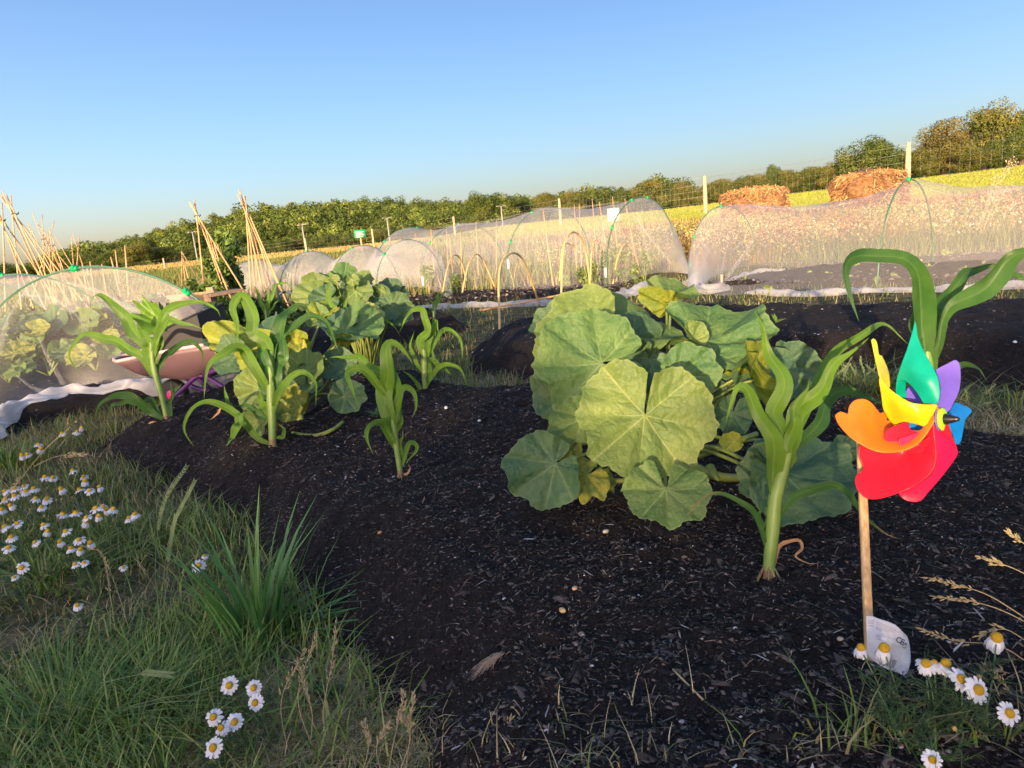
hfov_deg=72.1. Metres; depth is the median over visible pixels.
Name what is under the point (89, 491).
daisy
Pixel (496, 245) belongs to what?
bamboo cane
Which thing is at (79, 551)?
daisy
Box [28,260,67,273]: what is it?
tree
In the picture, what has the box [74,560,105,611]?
daisy
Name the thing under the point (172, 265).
stubble
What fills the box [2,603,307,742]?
grass clump
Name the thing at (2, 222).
bamboo wigwam
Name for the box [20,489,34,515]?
daisy
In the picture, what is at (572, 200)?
tree
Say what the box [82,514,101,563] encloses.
daisy
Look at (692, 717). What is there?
bark chips
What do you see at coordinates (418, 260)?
bamboo cane
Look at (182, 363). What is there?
wheelbarrow
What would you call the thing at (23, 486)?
daisy
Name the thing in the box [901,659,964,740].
daisy
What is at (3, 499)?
daisy
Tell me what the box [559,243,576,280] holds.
cane hoop
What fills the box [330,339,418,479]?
corn plant
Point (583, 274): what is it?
pea plant
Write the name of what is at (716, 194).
tree
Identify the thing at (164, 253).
tree
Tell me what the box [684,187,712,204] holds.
tree
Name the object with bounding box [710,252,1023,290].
soil bed
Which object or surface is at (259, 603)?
grass clump
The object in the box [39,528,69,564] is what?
daisy
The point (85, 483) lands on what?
daisy
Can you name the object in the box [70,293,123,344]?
vegetable plant
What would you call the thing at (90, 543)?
daisy
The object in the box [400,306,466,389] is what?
corn plant
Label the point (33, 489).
daisy
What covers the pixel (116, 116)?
sky
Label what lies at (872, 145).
tree
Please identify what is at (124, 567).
daisy
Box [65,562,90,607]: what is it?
daisy
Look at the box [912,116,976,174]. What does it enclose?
tree
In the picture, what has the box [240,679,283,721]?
daisy
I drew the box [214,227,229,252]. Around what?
bean plant
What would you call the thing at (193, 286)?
leafy bush
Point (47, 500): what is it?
daisy
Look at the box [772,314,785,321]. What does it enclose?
weed
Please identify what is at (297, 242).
tree
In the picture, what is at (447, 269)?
cane hoop
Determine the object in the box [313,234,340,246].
tree
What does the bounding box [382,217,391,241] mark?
lamp column
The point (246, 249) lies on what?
tree
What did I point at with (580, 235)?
bamboo cane
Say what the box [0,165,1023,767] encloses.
ground
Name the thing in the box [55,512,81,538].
daisy
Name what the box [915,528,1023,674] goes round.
seeding grass
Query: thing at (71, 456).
seeding grass
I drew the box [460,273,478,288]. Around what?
pea plant
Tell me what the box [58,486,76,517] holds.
daisy
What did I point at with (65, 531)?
daisy
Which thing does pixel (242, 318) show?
leafy bush
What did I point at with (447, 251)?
bamboo cane
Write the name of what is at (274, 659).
grass clump
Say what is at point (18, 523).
daisy
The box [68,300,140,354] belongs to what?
cabbage plant
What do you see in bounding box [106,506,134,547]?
daisy
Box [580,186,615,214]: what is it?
tree
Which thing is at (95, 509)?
daisy
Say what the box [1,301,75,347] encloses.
vegetable plant
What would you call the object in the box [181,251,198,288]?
bamboo wigwam
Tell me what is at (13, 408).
net tunnel
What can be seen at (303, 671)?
seeding grass
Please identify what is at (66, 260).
tree
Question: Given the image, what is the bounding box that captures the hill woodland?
[37,173,697,260]
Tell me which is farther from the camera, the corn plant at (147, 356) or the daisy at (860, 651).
the corn plant at (147, 356)
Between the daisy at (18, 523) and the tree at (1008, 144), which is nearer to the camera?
the daisy at (18, 523)
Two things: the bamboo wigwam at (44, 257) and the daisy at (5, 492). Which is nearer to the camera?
the daisy at (5, 492)
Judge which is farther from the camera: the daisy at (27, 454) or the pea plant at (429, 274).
the pea plant at (429, 274)
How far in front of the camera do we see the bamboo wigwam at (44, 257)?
11.59 m
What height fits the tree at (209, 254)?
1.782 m
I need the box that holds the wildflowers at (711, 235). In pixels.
[530,214,858,266]
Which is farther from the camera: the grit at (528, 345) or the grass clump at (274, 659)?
the grit at (528, 345)
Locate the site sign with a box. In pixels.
[354,229,365,249]
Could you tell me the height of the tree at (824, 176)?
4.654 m
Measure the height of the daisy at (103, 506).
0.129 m
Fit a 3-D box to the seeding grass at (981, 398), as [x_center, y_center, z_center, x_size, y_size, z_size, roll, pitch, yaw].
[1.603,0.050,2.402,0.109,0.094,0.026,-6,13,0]
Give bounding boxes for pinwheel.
[835,322,971,676]
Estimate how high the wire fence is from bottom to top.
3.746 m
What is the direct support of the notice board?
on the ground at (518, 313)
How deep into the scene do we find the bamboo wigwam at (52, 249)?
13.05 m
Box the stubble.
[0,237,427,303]
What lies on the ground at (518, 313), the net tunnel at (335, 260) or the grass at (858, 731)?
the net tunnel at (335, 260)
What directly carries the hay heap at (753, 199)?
on the ground at (518, 313)
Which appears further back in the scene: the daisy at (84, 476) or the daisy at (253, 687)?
the daisy at (84, 476)
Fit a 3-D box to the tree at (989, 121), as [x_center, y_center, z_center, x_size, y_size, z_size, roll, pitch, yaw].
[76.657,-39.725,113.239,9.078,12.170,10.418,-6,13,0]
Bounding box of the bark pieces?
[90,323,1023,767]
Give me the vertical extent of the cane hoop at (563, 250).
0.675 m
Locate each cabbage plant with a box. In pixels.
[0,311,68,370]
[0,340,65,378]
[0,341,38,382]
[16,303,114,338]
[49,329,128,370]
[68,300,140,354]
[120,311,177,343]
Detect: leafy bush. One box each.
[185,278,211,292]
[198,301,245,327]
[227,291,286,323]
[280,306,305,330]
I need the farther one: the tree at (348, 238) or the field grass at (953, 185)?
the tree at (348, 238)
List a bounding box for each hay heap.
[718,184,792,220]
[827,167,914,210]
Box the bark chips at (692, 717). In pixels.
[88,323,1023,767]
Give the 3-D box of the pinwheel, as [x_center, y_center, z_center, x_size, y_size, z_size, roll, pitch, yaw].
[0.564,0.175,1.039,0.250,0.520,0.141,-17,17,-41]
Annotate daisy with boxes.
[0,497,11,524]
[0,507,18,535]
[0,524,20,560]
[0,545,19,587]
[2,489,15,519]
[4,575,40,621]
[5,534,41,577]
[7,503,16,530]
[8,562,33,615]
[9,486,20,512]
[11,493,31,534]
[11,520,41,559]
[19,452,36,470]
[19,453,25,469]
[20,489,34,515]
[21,484,31,505]
[27,496,51,539]
[29,486,49,515]
[29,540,63,586]
[34,443,51,453]
[34,505,55,538]
[36,446,45,462]
[39,475,58,509]
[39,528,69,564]
[40,522,54,559]
[42,496,57,530]
[48,475,57,497]
[50,539,83,572]
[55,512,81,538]
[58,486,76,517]
[61,528,80,565]
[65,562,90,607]
[66,546,84,594]
[67,469,92,506]
[67,536,95,583]
[68,510,86,548]
[73,430,81,439]
[73,547,104,608]
[73,603,99,637]
[74,487,92,524]
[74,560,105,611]
[79,426,93,435]
[80,475,100,500]
[80,488,103,532]
[81,478,101,502]
[81,519,100,554]
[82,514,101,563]
[87,540,103,582]
[90,506,113,550]
[95,485,120,518]
[95,513,112,555]
[99,504,117,535]
[101,507,120,542]
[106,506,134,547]
[112,565,144,615]
[125,516,151,555]
[130,512,140,551]
[191,559,223,596]
[192,708,224,763]
[194,554,222,583]
[198,734,243,767]
[204,720,241,766]
[214,675,246,715]
[223,713,254,766]
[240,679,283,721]
[241,693,278,757]
[846,643,917,740]
[866,642,923,742]
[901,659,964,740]
[907,716,965,767]
[908,659,955,739]
[921,658,968,739]
[926,667,993,732]
[930,676,997,733]
[952,726,963,738]
[958,632,1020,726]
[961,692,1020,740]
[976,674,988,729]
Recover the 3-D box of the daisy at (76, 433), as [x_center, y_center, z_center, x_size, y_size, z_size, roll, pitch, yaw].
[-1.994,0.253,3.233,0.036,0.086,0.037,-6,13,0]
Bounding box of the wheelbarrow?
[112,343,223,399]
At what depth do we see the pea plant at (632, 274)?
8.04 m
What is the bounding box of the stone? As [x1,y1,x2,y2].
[559,607,565,612]
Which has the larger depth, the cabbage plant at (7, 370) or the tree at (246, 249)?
the tree at (246, 249)
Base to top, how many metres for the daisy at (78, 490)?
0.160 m
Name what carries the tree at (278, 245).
on the ground at (518, 313)
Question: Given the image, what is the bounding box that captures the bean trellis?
[205,229,270,285]
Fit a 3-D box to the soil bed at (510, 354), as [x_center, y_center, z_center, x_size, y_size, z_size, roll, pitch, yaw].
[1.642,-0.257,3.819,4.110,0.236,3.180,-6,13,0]
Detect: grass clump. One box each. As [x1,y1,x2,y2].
[0,425,86,471]
[0,511,191,622]
[0,583,332,767]
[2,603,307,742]
[112,624,333,728]
[149,491,339,658]
[247,572,367,680]
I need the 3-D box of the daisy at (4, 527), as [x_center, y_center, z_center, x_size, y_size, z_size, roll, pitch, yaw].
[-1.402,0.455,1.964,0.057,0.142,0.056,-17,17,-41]
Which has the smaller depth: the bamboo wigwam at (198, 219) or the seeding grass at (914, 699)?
the seeding grass at (914, 699)
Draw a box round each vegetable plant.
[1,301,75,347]
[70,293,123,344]
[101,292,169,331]
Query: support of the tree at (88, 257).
on the ground at (518, 313)
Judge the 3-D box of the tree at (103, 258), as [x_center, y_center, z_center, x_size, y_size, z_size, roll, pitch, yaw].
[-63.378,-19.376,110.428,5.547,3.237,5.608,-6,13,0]
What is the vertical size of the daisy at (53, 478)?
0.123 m
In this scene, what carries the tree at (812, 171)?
on the ground at (518, 313)
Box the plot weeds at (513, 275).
[0,226,580,329]
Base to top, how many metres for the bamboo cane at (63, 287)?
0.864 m
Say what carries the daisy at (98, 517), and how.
on the ground at (518, 313)
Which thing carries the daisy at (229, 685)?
on the ground at (518, 313)
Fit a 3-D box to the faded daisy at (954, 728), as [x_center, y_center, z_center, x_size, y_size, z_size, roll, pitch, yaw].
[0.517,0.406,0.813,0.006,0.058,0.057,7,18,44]
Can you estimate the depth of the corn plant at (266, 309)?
4.50 m
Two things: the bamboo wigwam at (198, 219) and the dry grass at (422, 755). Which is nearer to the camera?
the dry grass at (422, 755)
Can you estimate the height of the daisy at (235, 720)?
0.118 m
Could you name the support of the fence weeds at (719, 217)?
on the ground at (518, 313)
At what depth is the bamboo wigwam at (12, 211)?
8.27 m
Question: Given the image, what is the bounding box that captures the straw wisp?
[468,651,509,679]
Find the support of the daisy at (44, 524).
on the ground at (518, 313)
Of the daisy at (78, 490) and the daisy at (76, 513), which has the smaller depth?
the daisy at (76, 513)
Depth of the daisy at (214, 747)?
1.03 m
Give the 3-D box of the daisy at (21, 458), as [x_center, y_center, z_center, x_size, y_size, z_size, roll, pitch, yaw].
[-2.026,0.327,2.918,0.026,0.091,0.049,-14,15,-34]
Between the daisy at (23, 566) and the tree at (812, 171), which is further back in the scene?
the tree at (812, 171)
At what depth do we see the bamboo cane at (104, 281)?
6.81 m
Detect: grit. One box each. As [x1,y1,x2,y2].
[19,302,967,409]
[91,328,1021,767]
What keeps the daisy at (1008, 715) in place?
on the soil bed at (263, 467)
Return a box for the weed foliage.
[572,186,1023,265]
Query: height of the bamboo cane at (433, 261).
0.889 m
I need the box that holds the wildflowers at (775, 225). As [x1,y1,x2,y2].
[606,190,1023,248]
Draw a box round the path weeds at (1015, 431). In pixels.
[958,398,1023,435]
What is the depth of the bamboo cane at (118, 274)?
6.81 m
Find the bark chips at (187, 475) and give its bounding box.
[1,298,1023,505]
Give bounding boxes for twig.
[672,669,703,700]
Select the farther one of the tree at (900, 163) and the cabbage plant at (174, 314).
the tree at (900, 163)
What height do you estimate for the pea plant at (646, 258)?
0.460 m
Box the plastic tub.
[161,303,227,349]
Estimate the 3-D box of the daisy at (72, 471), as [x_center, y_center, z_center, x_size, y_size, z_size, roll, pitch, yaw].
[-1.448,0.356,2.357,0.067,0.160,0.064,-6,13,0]
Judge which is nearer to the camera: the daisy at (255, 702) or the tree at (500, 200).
the daisy at (255, 702)
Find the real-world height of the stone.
0.008 m
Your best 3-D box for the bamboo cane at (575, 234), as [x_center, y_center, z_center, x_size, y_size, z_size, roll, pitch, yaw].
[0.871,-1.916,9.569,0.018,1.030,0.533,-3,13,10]
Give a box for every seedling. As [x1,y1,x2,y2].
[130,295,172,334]
[764,285,772,295]
[941,249,954,255]
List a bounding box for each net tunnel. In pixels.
[0,264,237,438]
[239,239,445,307]
[374,196,689,308]
[683,177,1023,296]
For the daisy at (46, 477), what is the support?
on the ground at (518, 313)
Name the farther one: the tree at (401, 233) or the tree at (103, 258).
the tree at (401, 233)
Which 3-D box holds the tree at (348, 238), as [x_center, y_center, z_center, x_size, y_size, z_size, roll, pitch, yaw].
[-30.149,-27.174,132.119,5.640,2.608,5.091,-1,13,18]
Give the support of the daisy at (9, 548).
on the ground at (518, 313)
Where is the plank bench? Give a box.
[203,289,242,302]
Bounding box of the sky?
[0,0,1023,265]
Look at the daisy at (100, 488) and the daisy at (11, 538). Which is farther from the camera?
the daisy at (100, 488)
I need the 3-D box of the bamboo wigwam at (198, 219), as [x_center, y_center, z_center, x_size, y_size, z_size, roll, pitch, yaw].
[-3.444,-1.450,8.374,0.693,1.475,0.431,-13,15,-31]
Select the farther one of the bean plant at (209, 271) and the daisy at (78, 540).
the bean plant at (209, 271)
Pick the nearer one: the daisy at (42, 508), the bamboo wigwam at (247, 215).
the daisy at (42, 508)
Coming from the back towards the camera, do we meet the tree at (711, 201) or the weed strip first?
the tree at (711, 201)
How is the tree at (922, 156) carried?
on the ground at (518, 313)
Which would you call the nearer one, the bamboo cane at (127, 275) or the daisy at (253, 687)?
the daisy at (253, 687)
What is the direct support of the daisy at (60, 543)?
on the ground at (518, 313)
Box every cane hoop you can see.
[442,254,466,291]
[462,254,494,292]
[497,252,540,329]
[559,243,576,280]
[560,231,590,292]
[590,239,607,280]
[612,244,641,283]
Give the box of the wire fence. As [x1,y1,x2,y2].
[33,127,1023,279]
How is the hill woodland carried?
on the ground at (518, 313)
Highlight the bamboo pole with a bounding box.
[479,294,558,310]
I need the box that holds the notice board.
[607,208,619,223]
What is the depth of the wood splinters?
1.14 m
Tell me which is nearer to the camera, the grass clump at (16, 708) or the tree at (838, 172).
the grass clump at (16, 708)
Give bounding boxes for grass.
[0,332,477,538]
[0,427,129,629]
[0,485,454,767]
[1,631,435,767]
[2,236,1023,446]
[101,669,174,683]
[155,465,197,628]
[226,635,1023,767]
[279,617,337,754]
[360,688,415,767]
[390,165,1023,255]
[703,647,1023,767]
[833,356,876,389]
[871,662,1011,704]
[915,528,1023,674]
[964,383,995,412]
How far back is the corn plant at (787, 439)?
1.26 m
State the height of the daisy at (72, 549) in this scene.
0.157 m
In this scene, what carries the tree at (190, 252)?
on the ground at (518, 313)
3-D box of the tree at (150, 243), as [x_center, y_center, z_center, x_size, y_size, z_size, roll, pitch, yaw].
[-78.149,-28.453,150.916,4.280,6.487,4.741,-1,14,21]
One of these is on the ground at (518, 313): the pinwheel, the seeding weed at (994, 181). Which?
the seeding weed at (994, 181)
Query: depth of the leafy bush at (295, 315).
4.56 m
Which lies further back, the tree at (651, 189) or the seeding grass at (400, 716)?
the tree at (651, 189)
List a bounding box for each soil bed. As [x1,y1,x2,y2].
[0,335,258,441]
[107,369,1023,767]
[273,304,469,358]
[408,274,632,305]
[463,298,1023,392]
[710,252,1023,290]
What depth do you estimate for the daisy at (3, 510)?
2.12 m
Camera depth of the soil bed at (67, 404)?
4.27 m
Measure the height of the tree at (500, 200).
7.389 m
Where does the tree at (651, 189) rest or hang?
on the ground at (518, 313)
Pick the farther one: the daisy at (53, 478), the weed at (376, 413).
the weed at (376, 413)
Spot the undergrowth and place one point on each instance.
(924, 246)
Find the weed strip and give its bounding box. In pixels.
[581,188,1023,274]
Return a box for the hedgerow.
[0,159,1017,278]
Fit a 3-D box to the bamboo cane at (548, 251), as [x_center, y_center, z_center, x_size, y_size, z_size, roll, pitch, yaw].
[0.441,-1.602,8.468,0.019,0.982,0.481,-6,13,-3]
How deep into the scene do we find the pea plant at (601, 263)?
8.05 m
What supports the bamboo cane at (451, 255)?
on the soil bed at (509, 297)
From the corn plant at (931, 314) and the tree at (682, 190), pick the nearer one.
the corn plant at (931, 314)
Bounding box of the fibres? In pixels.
[207,398,1023,767]
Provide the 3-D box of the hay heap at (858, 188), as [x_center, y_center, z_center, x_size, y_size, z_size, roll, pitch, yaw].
[7.694,-4.119,15.099,1.739,1.020,1.573,-6,13,0]
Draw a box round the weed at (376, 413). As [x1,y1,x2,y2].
[364,407,379,416]
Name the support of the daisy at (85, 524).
on the ground at (518, 313)
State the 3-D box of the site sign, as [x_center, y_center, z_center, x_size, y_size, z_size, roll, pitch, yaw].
[-8.385,-7.763,39.156,0.640,1.620,0.084,-6,13,0]
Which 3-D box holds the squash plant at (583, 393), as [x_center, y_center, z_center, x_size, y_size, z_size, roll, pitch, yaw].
[0.406,-0.018,1.842,0.898,0.482,1.102,-6,13,0]
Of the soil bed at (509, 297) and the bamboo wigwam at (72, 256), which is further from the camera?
the bamboo wigwam at (72, 256)
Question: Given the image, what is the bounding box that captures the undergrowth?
[670,211,1023,263]
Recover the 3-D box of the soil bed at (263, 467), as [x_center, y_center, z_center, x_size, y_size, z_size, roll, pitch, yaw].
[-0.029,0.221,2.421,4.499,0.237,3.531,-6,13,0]
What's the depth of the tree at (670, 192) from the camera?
125.51 m
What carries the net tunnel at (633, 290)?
on the ground at (518, 313)
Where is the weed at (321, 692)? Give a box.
[311,678,347,706]
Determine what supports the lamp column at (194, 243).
on the ground at (518, 313)
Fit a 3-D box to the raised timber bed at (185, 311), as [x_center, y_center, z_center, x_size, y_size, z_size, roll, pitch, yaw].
[-3.540,-0.697,7.190,1.014,0.480,0.116,-9,13,-17]
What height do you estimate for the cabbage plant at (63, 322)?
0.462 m
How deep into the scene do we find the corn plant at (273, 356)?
2.37 m
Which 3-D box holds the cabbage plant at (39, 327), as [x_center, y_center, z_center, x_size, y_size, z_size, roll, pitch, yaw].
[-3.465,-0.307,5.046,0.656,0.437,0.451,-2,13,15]
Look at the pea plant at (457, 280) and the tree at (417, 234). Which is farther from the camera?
the tree at (417, 234)
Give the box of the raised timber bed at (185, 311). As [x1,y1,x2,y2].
[119,286,215,334]
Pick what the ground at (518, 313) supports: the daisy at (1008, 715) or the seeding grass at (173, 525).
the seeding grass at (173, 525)
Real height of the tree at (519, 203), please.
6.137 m
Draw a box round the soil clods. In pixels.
[371,249,1023,300]
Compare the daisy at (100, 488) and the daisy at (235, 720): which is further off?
the daisy at (100, 488)
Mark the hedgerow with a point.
(514, 219)
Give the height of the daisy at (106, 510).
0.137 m
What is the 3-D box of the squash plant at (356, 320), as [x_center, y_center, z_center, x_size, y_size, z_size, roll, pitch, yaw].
[-0.801,-0.077,2.772,0.673,0.444,0.706,-13,15,-29]
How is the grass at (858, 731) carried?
on the soil bed at (263, 467)
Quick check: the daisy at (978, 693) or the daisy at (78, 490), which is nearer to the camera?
the daisy at (978, 693)
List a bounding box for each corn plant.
[68,293,219,423]
[183,292,338,447]
[254,282,290,318]
[325,279,398,348]
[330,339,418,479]
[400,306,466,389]
[429,290,450,348]
[687,311,907,581]
[842,248,1023,403]
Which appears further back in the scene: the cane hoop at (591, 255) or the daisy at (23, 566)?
the cane hoop at (591, 255)
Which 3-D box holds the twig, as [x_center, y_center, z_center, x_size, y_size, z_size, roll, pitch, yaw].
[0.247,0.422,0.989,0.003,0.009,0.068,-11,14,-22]
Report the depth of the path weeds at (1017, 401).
2.55 m
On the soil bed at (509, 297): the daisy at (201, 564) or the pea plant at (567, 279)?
the pea plant at (567, 279)
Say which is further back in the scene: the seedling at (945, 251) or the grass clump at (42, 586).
the seedling at (945, 251)
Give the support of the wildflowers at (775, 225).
on the ground at (518, 313)
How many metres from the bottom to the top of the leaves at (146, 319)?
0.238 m
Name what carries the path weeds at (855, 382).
on the ground at (518, 313)
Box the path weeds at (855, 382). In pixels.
[830,347,961,398]
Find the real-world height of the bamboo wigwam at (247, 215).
1.523 m
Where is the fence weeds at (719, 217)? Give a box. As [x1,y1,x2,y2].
[520,183,1023,248]
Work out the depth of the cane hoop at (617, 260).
7.83 m
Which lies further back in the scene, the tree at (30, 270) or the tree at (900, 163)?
the tree at (900, 163)
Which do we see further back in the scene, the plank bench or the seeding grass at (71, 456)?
the plank bench
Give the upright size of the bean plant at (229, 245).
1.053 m
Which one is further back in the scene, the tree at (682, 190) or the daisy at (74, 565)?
the tree at (682, 190)
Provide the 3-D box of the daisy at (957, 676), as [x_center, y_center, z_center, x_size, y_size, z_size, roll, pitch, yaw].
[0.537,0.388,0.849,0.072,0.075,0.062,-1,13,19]
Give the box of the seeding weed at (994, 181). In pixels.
[979,156,1016,230]
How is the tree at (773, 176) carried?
on the ground at (518, 313)
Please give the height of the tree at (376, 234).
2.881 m
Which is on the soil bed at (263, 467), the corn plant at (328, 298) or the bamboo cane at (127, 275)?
the corn plant at (328, 298)
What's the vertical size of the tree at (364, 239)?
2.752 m
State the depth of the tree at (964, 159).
98.58 m
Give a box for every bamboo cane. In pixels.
[60,263,67,307]
[82,262,89,302]
[89,261,95,298]
[101,264,107,295]
[110,257,121,299]
[115,250,122,299]
[124,245,129,302]
[415,233,420,285]
[431,229,436,292]
[446,227,448,275]
[449,234,452,274]
[460,229,462,286]
[476,226,478,285]
[496,220,496,272]
[543,210,553,286]
[574,205,577,276]
[579,204,581,266]
[592,199,597,269]
[599,202,610,280]
[612,197,619,275]
[624,199,639,276]
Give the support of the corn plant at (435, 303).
on the ground at (518, 313)
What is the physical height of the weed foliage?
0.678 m
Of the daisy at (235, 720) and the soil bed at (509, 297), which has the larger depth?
the soil bed at (509, 297)
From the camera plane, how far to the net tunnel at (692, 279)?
6.06 m
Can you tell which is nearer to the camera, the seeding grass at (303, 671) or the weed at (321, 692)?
the seeding grass at (303, 671)
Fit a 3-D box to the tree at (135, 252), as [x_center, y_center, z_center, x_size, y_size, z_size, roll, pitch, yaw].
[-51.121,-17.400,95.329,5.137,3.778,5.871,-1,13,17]
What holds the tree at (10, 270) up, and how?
on the ground at (518, 313)
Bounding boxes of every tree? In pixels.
[0,261,18,278]
[15,266,38,276]
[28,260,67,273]
[56,255,87,271]
[78,252,107,269]
[90,251,122,266]
[110,241,156,266]
[136,237,159,247]
[141,246,185,262]
[174,247,205,260]
[202,249,222,257]
[242,244,270,254]
[263,238,291,251]
[286,237,309,249]
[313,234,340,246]
[338,233,359,244]
[351,231,375,243]
[367,229,390,241]
[384,229,414,240]
[409,226,430,237]
[421,225,447,236]
[447,220,475,232]
[460,191,494,228]
[481,192,519,224]
[513,197,537,222]
[532,191,558,220]
[553,187,588,217]
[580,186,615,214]
[608,188,640,212]
[629,178,669,210]
[667,180,688,206]
[672,181,686,207]
[672,184,695,206]
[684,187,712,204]
[702,182,718,203]
[708,178,730,200]
[717,178,742,195]
[735,175,745,188]
[739,174,763,188]
[754,173,776,185]
[761,163,781,176]
[765,170,787,186]
[775,169,799,192]
[791,169,807,192]
[794,166,818,191]
[805,166,822,190]
[811,161,840,189]
[828,162,853,183]
[830,134,904,174]
[877,151,916,174]
[903,147,943,176]
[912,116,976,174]
[944,146,999,172]
[956,96,1023,170]
[980,135,1023,167]
[1009,111,1023,165]
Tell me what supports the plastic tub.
in the wheelbarrow
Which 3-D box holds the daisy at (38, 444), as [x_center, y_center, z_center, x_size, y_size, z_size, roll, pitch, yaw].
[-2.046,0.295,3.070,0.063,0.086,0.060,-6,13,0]
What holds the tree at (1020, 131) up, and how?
on the ground at (518, 313)
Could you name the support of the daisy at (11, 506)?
on the ground at (518, 313)
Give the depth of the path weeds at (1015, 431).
2.33 m
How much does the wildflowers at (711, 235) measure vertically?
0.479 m
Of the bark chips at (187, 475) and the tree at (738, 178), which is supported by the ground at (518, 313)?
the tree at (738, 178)
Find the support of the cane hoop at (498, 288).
on the soil bed at (510, 354)
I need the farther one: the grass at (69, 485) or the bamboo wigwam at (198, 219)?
the bamboo wigwam at (198, 219)
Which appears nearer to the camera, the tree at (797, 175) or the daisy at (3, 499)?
the daisy at (3, 499)
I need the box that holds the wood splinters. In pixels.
[84,322,1023,767]
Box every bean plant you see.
[197,253,231,304]
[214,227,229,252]
[221,233,246,289]
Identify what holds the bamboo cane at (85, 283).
on the ground at (518, 313)
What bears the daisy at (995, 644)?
on the soil bed at (263, 467)
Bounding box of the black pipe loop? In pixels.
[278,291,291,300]
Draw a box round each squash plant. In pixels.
[202,300,387,436]
[291,262,414,364]
[500,275,857,529]
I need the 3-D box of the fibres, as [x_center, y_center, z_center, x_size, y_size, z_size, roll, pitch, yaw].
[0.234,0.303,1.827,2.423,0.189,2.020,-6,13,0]
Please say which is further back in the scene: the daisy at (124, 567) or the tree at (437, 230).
the tree at (437, 230)
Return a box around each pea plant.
[419,264,434,293]
[438,272,461,292]
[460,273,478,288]
[556,270,571,285]
[574,259,600,284]
[594,249,618,283]
[611,247,638,285]
[633,250,653,282]
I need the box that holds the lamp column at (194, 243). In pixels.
[187,231,197,260]
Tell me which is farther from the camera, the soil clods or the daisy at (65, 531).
the soil clods
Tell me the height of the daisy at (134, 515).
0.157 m
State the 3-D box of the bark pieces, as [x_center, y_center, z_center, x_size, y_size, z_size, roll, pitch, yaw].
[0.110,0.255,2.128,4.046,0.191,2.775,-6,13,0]
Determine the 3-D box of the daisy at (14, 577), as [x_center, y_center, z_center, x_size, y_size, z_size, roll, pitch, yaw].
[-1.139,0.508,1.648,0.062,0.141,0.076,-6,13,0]
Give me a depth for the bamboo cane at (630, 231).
8.73 m
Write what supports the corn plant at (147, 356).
on the soil bed at (263, 467)
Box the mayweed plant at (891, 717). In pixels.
[859,649,1012,767]
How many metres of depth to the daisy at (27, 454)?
2.91 m
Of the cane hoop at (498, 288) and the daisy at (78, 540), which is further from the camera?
the cane hoop at (498, 288)
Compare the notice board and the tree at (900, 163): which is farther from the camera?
the tree at (900, 163)
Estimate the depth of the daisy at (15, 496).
2.14 m
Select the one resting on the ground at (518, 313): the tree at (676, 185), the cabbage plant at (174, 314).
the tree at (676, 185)
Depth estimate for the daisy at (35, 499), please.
2.09 m
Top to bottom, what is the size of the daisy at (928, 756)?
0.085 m
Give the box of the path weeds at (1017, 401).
[846,365,1023,425]
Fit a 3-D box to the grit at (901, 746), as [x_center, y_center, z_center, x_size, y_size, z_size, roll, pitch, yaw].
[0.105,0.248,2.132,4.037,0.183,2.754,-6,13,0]
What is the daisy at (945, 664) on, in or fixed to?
on the soil bed at (263, 467)
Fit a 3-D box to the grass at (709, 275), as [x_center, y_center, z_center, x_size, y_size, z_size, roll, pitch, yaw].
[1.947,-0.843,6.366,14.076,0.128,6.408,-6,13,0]
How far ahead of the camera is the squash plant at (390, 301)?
3.80 m
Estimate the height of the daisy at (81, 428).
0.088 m
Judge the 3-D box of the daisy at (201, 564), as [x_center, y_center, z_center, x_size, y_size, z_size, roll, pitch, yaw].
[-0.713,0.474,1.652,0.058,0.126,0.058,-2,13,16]
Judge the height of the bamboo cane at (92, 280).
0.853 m
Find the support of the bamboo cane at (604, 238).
on the soil bed at (509, 297)
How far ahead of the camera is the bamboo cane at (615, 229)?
8.46 m
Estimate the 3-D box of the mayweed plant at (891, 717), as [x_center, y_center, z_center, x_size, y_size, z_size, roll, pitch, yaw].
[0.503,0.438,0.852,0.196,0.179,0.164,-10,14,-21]
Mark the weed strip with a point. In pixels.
(675, 266)
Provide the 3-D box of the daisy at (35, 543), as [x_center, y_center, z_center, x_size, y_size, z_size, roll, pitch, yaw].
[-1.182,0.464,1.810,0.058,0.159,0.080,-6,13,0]
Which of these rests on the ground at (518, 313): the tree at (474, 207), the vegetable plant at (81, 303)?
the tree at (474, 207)
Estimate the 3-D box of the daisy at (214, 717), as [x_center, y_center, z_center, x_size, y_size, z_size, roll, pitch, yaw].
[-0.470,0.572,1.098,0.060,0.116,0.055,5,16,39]
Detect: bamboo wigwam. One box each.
[0,191,87,313]
[0,203,63,327]
[28,214,76,306]
[42,229,92,301]
[49,235,91,298]
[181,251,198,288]
[189,200,245,298]
[237,190,288,305]

